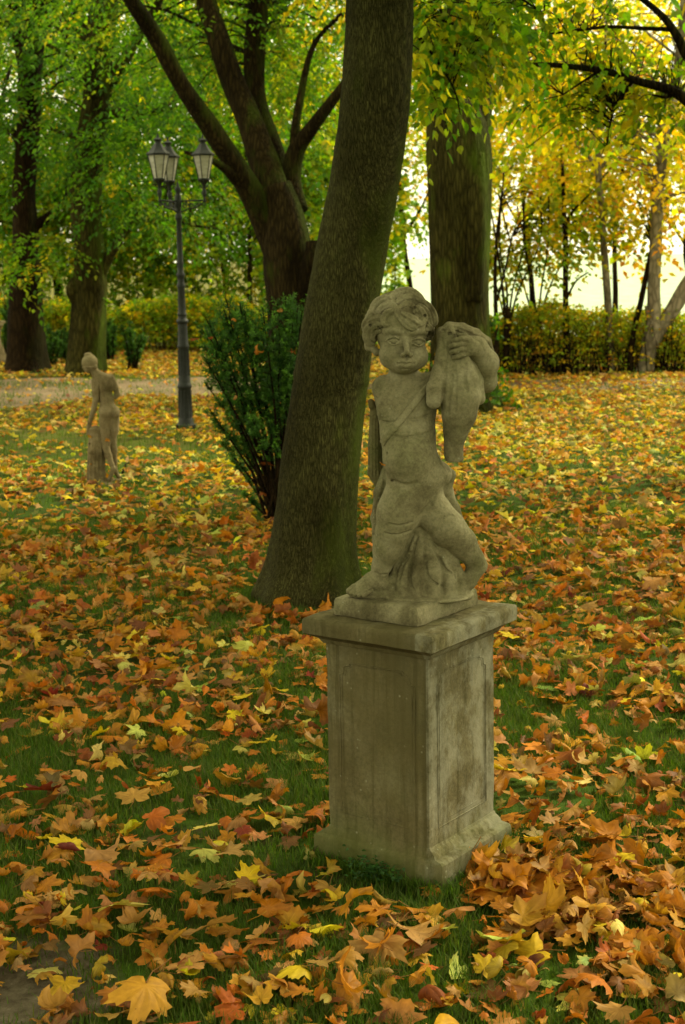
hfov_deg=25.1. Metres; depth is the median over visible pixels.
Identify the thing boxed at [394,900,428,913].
maple leaf
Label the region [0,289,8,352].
yew
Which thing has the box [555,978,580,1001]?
maple leaf
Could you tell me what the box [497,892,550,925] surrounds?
maple leaf
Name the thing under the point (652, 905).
maple leaf
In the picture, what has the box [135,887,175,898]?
maple leaf
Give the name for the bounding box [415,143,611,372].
tree
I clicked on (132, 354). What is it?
yew
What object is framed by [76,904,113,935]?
maple leaf
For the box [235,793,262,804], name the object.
maple leaf
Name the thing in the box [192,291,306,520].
yew bush
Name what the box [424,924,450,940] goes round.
maple leaf
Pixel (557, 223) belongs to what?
slender tree
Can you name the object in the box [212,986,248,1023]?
maple leaf
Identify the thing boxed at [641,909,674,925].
maple leaf
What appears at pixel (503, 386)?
ivy
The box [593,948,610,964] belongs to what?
maple leaf
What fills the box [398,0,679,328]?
background tree
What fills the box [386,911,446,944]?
maple leaf
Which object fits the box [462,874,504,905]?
maple leaf
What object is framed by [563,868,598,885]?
maple leaf
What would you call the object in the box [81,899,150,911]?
maple leaf
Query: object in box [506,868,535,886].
maple leaf
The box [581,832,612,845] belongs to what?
maple leaf
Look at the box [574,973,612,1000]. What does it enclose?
maple leaf
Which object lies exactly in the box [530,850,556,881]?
maple leaf
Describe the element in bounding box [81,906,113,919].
maple leaf
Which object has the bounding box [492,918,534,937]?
maple leaf
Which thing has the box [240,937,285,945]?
maple leaf
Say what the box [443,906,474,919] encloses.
maple leaf
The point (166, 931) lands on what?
maple leaf
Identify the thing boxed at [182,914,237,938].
maple leaf
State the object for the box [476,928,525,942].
maple leaf
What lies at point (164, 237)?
background tree
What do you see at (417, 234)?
background tree
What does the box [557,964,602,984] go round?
maple leaf
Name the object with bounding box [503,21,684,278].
background tree
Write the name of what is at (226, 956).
maple leaf
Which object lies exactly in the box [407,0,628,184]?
young tree
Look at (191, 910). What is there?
maple leaf
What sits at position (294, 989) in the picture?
maple leaf
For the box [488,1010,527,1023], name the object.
maple leaf
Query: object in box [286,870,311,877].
maple leaf
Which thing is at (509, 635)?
maple leaf
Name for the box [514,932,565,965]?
maple leaf
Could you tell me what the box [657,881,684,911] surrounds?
maple leaf
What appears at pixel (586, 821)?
maple leaf
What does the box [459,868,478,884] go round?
maple leaf
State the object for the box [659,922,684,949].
maple leaf
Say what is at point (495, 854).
maple leaf
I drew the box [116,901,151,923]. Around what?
maple leaf
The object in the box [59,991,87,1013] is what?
maple leaf
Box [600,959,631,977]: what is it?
maple leaf
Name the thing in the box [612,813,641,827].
maple leaf
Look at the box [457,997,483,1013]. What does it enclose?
maple leaf
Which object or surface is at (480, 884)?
maple leaf
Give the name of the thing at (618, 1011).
maple leaf
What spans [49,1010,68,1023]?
maple leaf
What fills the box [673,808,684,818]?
maple leaf
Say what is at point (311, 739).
maple leaf
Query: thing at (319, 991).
maple leaf
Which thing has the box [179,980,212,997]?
maple leaf
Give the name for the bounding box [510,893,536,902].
maple leaf
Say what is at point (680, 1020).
maple leaf
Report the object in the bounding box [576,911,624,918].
maple leaf
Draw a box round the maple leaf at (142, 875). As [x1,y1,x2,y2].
[134,871,160,883]
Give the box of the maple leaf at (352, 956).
[328,946,364,970]
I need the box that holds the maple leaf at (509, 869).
[501,857,554,897]
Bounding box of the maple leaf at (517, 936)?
[478,929,523,950]
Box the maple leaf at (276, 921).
[263,917,306,944]
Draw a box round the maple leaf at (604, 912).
[596,901,622,930]
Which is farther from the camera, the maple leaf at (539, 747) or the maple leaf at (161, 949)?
the maple leaf at (539, 747)
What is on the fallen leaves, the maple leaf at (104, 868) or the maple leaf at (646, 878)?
the maple leaf at (646, 878)
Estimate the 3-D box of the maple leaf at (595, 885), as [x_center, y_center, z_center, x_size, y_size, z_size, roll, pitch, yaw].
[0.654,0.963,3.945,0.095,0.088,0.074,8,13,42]
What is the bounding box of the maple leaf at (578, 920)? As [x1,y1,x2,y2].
[571,914,598,935]
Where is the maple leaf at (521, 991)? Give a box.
[503,976,541,999]
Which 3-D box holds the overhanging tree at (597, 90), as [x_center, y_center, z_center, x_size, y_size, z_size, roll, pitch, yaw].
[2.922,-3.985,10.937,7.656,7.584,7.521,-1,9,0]
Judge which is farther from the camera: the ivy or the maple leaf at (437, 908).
the ivy
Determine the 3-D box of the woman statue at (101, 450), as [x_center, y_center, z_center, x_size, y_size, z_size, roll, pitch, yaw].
[-1.802,-0.678,11.443,0.304,1.020,0.158,-1,9,0]
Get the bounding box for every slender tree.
[489,153,640,369]
[493,0,684,371]
[493,175,583,377]
[494,22,684,373]
[568,159,684,371]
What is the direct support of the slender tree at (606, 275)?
on the ground at (18, 988)
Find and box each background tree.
[0,0,236,316]
[0,0,330,298]
[0,1,148,291]
[40,0,417,296]
[102,0,414,319]
[164,0,523,290]
[312,0,503,286]
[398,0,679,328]
[491,0,684,326]
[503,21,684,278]
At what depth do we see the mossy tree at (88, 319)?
21.93 m
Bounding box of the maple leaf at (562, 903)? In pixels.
[557,896,572,919]
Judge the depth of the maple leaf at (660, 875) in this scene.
3.96 m
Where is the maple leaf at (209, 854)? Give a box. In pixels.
[185,846,219,862]
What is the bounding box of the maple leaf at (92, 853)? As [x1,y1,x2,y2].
[81,834,119,862]
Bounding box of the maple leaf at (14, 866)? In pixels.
[4,862,36,875]
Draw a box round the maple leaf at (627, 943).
[608,927,650,947]
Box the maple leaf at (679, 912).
[668,908,683,915]
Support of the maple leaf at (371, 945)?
on the maple leaf at (394, 943)
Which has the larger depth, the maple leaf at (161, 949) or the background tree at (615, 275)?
the background tree at (615, 275)
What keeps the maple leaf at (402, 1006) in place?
on the fallen leaves
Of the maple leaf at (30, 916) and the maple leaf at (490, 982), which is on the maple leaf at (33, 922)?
the maple leaf at (30, 916)
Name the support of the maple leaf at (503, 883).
on the fallen leaves
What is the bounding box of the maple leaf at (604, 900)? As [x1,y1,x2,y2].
[583,897,620,915]
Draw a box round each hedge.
[0,288,386,352]
[490,291,684,375]
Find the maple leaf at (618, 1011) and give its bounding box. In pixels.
[593,997,634,1023]
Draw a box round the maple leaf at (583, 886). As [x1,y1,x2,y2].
[573,868,597,902]
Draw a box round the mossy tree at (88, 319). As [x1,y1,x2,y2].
[0,0,344,377]
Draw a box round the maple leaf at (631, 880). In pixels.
[621,877,651,895]
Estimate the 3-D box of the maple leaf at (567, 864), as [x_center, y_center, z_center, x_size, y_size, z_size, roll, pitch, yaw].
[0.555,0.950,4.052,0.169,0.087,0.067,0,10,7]
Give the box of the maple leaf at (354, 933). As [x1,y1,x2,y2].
[349,922,361,938]
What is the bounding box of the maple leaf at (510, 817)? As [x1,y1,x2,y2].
[500,808,530,823]
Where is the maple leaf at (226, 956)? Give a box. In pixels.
[218,955,247,959]
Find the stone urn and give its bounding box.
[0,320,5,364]
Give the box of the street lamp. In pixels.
[146,133,214,430]
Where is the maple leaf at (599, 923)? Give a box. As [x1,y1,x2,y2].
[593,921,606,926]
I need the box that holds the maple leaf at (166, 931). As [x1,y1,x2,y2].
[152,926,197,939]
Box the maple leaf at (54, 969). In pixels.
[26,964,61,977]
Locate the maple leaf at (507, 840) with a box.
[499,832,519,853]
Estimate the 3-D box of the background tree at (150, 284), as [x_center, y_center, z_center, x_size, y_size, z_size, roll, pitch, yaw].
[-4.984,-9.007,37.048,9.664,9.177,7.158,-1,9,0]
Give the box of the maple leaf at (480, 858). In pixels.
[472,849,490,877]
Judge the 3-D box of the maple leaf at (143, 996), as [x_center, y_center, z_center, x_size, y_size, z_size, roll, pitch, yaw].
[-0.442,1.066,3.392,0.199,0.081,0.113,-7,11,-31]
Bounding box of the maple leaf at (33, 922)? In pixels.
[16,919,47,928]
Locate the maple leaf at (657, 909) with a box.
[643,900,668,916]
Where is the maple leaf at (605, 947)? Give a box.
[595,936,618,961]
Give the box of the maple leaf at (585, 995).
[564,984,595,1013]
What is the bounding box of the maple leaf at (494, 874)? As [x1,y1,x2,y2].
[488,859,509,879]
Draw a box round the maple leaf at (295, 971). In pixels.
[276,958,312,981]
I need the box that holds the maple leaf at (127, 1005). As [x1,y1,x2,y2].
[108,1001,130,1016]
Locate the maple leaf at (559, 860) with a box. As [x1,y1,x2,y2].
[553,849,572,874]
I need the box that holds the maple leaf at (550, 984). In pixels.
[535,979,559,987]
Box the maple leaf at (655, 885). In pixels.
[628,872,659,889]
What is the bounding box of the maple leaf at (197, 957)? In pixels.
[165,951,216,972]
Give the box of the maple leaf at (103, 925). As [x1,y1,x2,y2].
[82,914,112,934]
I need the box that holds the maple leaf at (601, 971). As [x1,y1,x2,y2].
[589,965,610,978]
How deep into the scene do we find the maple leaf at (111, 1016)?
3.35 m
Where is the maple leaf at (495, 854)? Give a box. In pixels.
[474,841,499,862]
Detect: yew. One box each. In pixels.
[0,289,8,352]
[45,323,63,364]
[57,327,68,360]
[106,317,117,359]
[117,315,148,371]
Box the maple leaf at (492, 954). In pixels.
[480,951,515,971]
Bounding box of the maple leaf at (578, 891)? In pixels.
[565,879,598,903]
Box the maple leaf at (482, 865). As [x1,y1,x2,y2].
[465,846,501,881]
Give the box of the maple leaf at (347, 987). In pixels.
[331,945,366,1007]
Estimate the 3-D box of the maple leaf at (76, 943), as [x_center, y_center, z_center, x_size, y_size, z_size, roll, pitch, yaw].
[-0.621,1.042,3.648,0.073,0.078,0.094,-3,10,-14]
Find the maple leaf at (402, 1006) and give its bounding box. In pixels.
[374,997,426,1023]
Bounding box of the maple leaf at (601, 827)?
[578,813,636,839]
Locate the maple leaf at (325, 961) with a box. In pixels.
[303,956,337,966]
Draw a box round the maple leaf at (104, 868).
[80,858,116,879]
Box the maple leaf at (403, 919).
[389,911,414,920]
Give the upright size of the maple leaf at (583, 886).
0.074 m
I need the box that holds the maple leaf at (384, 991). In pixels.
[373,982,398,1001]
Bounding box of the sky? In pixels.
[0,0,684,262]
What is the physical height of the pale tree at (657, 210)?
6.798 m
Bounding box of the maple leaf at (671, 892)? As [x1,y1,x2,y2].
[666,888,684,899]
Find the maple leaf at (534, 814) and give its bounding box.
[526,806,540,827]
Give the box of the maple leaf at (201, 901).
[188,896,216,909]
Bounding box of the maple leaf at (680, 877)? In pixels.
[670,867,684,884]
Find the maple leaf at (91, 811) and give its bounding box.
[77,804,94,821]
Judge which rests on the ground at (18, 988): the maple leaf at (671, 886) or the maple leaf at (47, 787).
the maple leaf at (671, 886)
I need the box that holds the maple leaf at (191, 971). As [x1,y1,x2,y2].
[161,959,200,974]
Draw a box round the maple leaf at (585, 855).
[576,844,602,860]
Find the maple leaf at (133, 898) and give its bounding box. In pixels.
[118,890,149,902]
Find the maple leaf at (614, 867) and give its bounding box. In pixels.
[603,860,636,873]
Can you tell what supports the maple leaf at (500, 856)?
on the fallen leaves
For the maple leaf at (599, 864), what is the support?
on the fallen leaves
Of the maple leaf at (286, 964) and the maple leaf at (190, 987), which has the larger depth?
the maple leaf at (286, 964)
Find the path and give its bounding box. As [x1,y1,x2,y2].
[0,377,684,408]
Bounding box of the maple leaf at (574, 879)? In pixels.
[565,867,582,889]
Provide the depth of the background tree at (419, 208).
32.27 m
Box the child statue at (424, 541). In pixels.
[334,286,499,626]
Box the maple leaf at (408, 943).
[402,938,421,953]
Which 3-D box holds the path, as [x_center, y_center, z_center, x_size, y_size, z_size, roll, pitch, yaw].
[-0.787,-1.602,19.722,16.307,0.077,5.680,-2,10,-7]
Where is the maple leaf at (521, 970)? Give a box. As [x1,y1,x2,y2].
[507,965,530,978]
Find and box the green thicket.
[0,126,417,334]
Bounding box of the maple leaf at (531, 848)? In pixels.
[520,842,554,857]
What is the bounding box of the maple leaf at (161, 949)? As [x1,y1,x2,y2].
[135,943,172,969]
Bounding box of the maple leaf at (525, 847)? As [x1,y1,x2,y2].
[520,842,530,853]
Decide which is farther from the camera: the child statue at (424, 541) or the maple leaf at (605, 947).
the child statue at (424, 541)
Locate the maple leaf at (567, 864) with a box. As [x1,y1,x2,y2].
[522,853,575,872]
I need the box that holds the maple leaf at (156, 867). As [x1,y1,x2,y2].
[137,863,170,877]
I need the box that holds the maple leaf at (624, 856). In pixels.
[606,850,637,866]
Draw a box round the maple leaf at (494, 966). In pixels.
[485,955,511,980]
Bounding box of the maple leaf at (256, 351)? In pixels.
[254,344,263,354]
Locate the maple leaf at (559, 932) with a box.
[547,922,571,936]
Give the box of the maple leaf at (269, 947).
[261,944,287,956]
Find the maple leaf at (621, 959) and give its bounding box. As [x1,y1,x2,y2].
[607,957,627,969]
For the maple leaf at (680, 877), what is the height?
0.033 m
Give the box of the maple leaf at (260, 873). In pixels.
[251,864,278,878]
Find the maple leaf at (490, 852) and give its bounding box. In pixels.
[471,836,499,865]
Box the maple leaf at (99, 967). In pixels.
[91,954,114,979]
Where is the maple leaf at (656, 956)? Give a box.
[644,940,668,968]
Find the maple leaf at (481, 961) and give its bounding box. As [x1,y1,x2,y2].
[472,953,492,978]
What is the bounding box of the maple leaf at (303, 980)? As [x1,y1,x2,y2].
[294,968,325,986]
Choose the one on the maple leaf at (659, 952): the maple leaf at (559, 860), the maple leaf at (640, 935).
the maple leaf at (640, 935)
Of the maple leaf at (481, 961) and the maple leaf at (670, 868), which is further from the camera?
the maple leaf at (670, 868)
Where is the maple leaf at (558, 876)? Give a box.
[532,867,575,888]
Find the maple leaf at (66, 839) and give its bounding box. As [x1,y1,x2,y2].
[47,834,84,858]
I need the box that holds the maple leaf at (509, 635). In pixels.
[499,631,520,638]
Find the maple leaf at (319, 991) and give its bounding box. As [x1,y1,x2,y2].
[305,980,327,1011]
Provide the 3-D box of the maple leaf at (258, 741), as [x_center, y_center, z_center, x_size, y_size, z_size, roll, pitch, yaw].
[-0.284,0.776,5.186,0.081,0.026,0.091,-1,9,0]
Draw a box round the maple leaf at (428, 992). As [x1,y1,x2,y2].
[418,973,445,1005]
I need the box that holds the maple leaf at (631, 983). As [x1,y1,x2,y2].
[621,976,648,998]
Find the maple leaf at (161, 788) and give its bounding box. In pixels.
[147,781,173,795]
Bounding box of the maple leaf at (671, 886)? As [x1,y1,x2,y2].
[651,880,684,888]
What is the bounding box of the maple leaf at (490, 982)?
[467,979,501,1000]
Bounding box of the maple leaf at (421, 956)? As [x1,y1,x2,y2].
[404,953,432,966]
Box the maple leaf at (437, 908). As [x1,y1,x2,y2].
[415,902,444,926]
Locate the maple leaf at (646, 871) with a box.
[634,868,674,892]
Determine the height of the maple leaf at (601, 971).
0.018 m
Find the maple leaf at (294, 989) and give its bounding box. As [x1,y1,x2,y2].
[282,981,312,997]
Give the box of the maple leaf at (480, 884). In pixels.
[474,881,499,900]
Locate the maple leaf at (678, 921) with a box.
[668,906,684,927]
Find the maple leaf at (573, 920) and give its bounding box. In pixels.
[542,913,576,934]
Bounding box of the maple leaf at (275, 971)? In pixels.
[255,967,282,984]
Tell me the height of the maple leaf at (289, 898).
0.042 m
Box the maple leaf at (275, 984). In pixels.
[263,973,289,996]
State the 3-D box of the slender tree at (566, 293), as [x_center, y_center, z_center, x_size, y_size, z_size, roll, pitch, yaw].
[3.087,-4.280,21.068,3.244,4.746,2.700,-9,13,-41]
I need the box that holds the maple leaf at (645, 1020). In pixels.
[625,1009,661,1023]
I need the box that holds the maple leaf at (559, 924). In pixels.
[530,910,568,940]
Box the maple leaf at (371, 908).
[354,898,405,916]
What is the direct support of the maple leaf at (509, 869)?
on the ground at (18, 988)
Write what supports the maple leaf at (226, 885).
on the fallen leaves
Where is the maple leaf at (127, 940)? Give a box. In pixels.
[106,933,133,945]
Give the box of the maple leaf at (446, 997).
[432,995,455,1000]
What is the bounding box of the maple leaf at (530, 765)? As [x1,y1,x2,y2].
[512,755,552,778]
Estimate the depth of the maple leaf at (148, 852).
4.23 m
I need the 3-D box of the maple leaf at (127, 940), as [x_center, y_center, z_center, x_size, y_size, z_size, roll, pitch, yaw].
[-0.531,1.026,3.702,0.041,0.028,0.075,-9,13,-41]
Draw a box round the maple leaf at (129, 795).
[114,787,151,807]
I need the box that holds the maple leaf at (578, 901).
[570,895,593,921]
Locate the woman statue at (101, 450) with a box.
[82,352,121,485]
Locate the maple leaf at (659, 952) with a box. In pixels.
[626,942,667,956]
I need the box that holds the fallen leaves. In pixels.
[0,339,684,1023]
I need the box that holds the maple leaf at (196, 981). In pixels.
[170,975,206,992]
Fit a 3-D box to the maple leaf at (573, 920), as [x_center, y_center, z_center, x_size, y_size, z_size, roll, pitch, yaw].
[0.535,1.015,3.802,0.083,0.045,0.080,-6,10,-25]
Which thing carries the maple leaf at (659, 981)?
on the ground at (18, 988)
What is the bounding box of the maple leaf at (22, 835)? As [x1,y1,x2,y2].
[16,822,38,840]
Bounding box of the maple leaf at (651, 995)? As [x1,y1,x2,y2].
[633,986,661,998]
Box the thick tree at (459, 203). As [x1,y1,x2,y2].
[282,0,682,414]
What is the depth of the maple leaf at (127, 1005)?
3.40 m
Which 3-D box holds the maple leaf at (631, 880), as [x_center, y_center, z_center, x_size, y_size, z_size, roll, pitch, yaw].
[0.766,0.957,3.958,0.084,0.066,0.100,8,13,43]
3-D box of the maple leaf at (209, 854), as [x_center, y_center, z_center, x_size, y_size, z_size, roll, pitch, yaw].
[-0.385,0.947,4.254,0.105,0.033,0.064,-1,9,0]
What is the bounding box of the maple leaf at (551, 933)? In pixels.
[539,912,563,938]
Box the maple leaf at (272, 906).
[251,898,293,917]
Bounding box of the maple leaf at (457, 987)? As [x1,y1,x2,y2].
[443,980,474,993]
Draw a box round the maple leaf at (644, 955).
[632,940,668,975]
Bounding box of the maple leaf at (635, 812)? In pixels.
[622,801,650,819]
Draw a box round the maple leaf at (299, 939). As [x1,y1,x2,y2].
[285,929,312,949]
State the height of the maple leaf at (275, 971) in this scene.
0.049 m
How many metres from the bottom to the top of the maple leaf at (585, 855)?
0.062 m
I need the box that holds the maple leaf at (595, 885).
[580,873,612,898]
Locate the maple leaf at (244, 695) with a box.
[233,692,252,700]
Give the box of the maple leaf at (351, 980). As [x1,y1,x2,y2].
[325,966,364,1008]
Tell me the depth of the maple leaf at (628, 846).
4.15 m
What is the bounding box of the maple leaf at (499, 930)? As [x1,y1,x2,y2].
[482,925,526,936]
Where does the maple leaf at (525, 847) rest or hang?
on the ground at (18, 988)
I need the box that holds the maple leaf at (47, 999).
[38,984,72,1008]
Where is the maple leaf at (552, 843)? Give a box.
[543,827,559,860]
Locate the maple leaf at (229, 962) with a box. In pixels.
[220,953,248,970]
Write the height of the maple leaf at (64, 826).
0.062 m
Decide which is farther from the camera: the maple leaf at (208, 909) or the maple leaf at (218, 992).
the maple leaf at (208, 909)
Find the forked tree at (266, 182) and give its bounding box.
[0,0,554,394]
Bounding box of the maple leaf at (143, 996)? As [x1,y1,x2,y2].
[103,957,171,1023]
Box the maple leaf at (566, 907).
[561,902,578,920]
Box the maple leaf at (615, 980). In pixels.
[607,976,624,996]
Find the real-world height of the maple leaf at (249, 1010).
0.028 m
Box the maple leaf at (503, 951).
[485,930,518,958]
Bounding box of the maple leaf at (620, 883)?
[609,877,634,895]
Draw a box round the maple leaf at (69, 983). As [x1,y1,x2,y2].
[48,971,84,995]
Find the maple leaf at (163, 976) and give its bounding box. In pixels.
[157,968,175,988]
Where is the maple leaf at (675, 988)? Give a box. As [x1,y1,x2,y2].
[664,973,684,1004]
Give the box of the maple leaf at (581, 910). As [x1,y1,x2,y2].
[576,896,601,914]
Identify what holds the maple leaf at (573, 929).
on the ground at (18, 988)
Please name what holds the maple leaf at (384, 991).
on the fallen leaves
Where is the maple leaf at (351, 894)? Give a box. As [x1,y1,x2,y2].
[338,886,373,916]
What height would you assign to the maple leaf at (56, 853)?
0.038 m
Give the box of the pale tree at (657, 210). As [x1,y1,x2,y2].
[464,0,684,373]
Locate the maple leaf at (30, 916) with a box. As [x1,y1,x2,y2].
[10,909,46,922]
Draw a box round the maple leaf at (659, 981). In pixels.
[652,970,683,985]
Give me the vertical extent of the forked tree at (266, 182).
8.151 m
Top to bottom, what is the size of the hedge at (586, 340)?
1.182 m
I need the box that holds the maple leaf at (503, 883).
[492,866,508,888]
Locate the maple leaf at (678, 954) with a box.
[672,935,684,975]
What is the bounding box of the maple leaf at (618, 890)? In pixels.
[616,888,629,901]
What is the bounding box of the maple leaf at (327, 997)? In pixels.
[320,993,352,1004]
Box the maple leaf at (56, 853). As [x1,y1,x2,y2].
[45,845,73,865]
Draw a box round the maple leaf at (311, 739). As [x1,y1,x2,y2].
[304,728,328,749]
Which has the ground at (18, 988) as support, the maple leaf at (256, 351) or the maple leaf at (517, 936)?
the maple leaf at (517, 936)
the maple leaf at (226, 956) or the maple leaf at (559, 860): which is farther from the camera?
the maple leaf at (559, 860)
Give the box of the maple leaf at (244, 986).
[237,974,253,1000]
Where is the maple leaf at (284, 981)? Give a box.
[265,977,287,987]
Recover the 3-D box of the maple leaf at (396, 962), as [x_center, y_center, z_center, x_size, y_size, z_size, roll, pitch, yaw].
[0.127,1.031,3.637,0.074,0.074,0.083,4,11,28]
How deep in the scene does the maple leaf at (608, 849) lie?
4.12 m
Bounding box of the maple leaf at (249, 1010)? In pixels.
[239,1003,255,1019]
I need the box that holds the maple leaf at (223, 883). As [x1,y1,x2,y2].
[198,880,231,892]
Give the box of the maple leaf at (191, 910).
[181,899,197,920]
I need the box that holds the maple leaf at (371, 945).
[358,927,394,950]
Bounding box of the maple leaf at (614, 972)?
[589,959,618,976]
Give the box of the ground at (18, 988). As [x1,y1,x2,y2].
[0,254,684,1023]
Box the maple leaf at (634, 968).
[618,951,655,980]
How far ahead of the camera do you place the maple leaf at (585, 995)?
3.44 m
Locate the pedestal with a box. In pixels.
[302,600,516,889]
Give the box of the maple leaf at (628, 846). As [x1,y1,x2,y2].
[617,831,645,868]
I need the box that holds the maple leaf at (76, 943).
[65,931,96,969]
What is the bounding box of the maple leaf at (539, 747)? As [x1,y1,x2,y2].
[522,741,547,753]
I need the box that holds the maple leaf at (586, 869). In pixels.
[571,856,591,877]
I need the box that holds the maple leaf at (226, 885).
[222,874,275,887]
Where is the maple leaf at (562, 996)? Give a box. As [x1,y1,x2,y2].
[554,987,599,1010]
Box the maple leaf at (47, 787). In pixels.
[23,780,61,791]
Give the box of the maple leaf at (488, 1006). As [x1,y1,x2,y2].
[479,1000,509,1014]
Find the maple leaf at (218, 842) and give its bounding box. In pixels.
[199,838,227,845]
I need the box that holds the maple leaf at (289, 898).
[271,883,297,903]
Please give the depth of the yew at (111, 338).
25.06 m
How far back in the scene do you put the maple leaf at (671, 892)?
3.89 m
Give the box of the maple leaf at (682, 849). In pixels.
[679,838,684,858]
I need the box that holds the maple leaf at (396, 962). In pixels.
[376,927,409,965]
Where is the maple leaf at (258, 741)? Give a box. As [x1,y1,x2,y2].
[248,740,268,742]
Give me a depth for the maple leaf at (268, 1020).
3.38 m
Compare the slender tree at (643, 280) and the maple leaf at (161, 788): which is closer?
the maple leaf at (161, 788)
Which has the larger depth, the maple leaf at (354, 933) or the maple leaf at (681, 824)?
the maple leaf at (681, 824)
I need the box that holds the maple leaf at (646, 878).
[642,876,677,891]
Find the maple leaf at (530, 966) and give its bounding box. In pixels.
[515,956,537,977]
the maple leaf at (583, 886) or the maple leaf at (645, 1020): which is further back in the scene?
the maple leaf at (583, 886)
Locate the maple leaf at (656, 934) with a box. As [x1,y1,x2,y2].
[647,921,670,948]
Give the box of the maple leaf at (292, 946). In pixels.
[288,945,314,951]
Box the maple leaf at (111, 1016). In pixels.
[95,1008,135,1019]
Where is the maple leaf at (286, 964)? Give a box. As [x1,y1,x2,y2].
[260,960,294,975]
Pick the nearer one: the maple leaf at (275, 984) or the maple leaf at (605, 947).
the maple leaf at (275, 984)
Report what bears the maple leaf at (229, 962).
on the fallen leaves
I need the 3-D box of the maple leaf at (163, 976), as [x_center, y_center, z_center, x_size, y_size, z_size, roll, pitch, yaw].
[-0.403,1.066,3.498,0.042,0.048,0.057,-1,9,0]
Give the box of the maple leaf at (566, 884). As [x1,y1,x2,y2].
[554,882,577,886]
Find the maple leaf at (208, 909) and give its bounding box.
[181,902,218,918]
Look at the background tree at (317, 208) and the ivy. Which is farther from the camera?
the background tree at (317, 208)
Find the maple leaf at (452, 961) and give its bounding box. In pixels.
[449,951,472,978]
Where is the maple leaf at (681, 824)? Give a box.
[677,822,684,827]
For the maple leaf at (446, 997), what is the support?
on the ground at (18, 988)
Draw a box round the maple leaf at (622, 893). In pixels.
[611,891,637,903]
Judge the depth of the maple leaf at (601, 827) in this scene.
4.29 m
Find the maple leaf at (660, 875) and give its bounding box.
[648,859,674,884]
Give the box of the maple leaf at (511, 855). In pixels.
[498,852,533,859]
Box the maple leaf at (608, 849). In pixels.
[589,831,634,870]
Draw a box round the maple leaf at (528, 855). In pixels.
[517,845,546,864]
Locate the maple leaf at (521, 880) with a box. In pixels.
[506,865,533,896]
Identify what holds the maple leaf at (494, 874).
on the maple leaf at (509, 869)
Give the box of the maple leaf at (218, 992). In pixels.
[216,983,239,998]
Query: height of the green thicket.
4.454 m
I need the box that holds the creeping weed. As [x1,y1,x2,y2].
[342,844,436,886]
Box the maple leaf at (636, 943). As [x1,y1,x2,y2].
[622,938,644,969]
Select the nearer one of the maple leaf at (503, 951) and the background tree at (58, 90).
the maple leaf at (503, 951)
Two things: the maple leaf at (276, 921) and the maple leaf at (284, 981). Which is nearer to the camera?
the maple leaf at (284, 981)
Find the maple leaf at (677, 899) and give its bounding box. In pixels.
[665,887,684,917]
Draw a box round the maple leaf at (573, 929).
[561,922,594,937]
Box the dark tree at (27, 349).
[0,0,245,372]
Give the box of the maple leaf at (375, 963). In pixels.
[365,953,396,984]
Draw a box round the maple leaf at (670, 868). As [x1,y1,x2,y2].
[665,860,684,881]
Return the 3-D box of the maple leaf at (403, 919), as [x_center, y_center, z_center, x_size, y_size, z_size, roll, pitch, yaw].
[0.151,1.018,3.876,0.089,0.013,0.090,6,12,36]
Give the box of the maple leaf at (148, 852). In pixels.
[139,845,161,856]
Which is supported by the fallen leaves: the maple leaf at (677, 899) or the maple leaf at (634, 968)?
the maple leaf at (677, 899)
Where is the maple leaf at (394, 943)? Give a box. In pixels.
[348,912,408,964]
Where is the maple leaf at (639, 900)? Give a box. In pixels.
[634,889,649,912]
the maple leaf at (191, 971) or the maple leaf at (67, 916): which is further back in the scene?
the maple leaf at (67, 916)
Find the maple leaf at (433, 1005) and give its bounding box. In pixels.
[414,992,457,1010]
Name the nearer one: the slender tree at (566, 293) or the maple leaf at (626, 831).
the maple leaf at (626, 831)
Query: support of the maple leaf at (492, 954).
on the ground at (18, 988)
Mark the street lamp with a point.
(163, 161)
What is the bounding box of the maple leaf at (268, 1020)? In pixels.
[245,1007,294,1023]
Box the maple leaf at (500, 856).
[492,853,518,863]
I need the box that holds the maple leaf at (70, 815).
[54,810,85,834]
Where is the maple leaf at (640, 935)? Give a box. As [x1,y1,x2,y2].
[635,929,666,953]
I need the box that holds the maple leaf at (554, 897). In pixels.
[542,872,565,912]
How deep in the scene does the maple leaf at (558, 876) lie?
4.02 m
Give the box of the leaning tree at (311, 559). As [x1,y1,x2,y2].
[250,0,413,611]
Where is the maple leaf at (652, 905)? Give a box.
[647,896,684,914]
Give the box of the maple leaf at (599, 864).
[581,858,618,869]
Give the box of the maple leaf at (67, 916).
[34,904,78,930]
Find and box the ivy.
[420,313,522,410]
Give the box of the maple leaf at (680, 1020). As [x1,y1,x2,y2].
[665,1015,684,1023]
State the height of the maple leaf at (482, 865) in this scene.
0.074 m
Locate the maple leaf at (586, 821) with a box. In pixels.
[568,812,596,830]
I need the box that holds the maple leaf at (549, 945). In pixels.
[538,932,553,966]
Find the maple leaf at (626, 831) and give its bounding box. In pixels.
[619,824,631,840]
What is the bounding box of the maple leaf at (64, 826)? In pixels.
[51,817,87,835]
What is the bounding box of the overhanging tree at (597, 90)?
[457,0,684,190]
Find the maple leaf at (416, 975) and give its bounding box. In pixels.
[401,962,429,986]

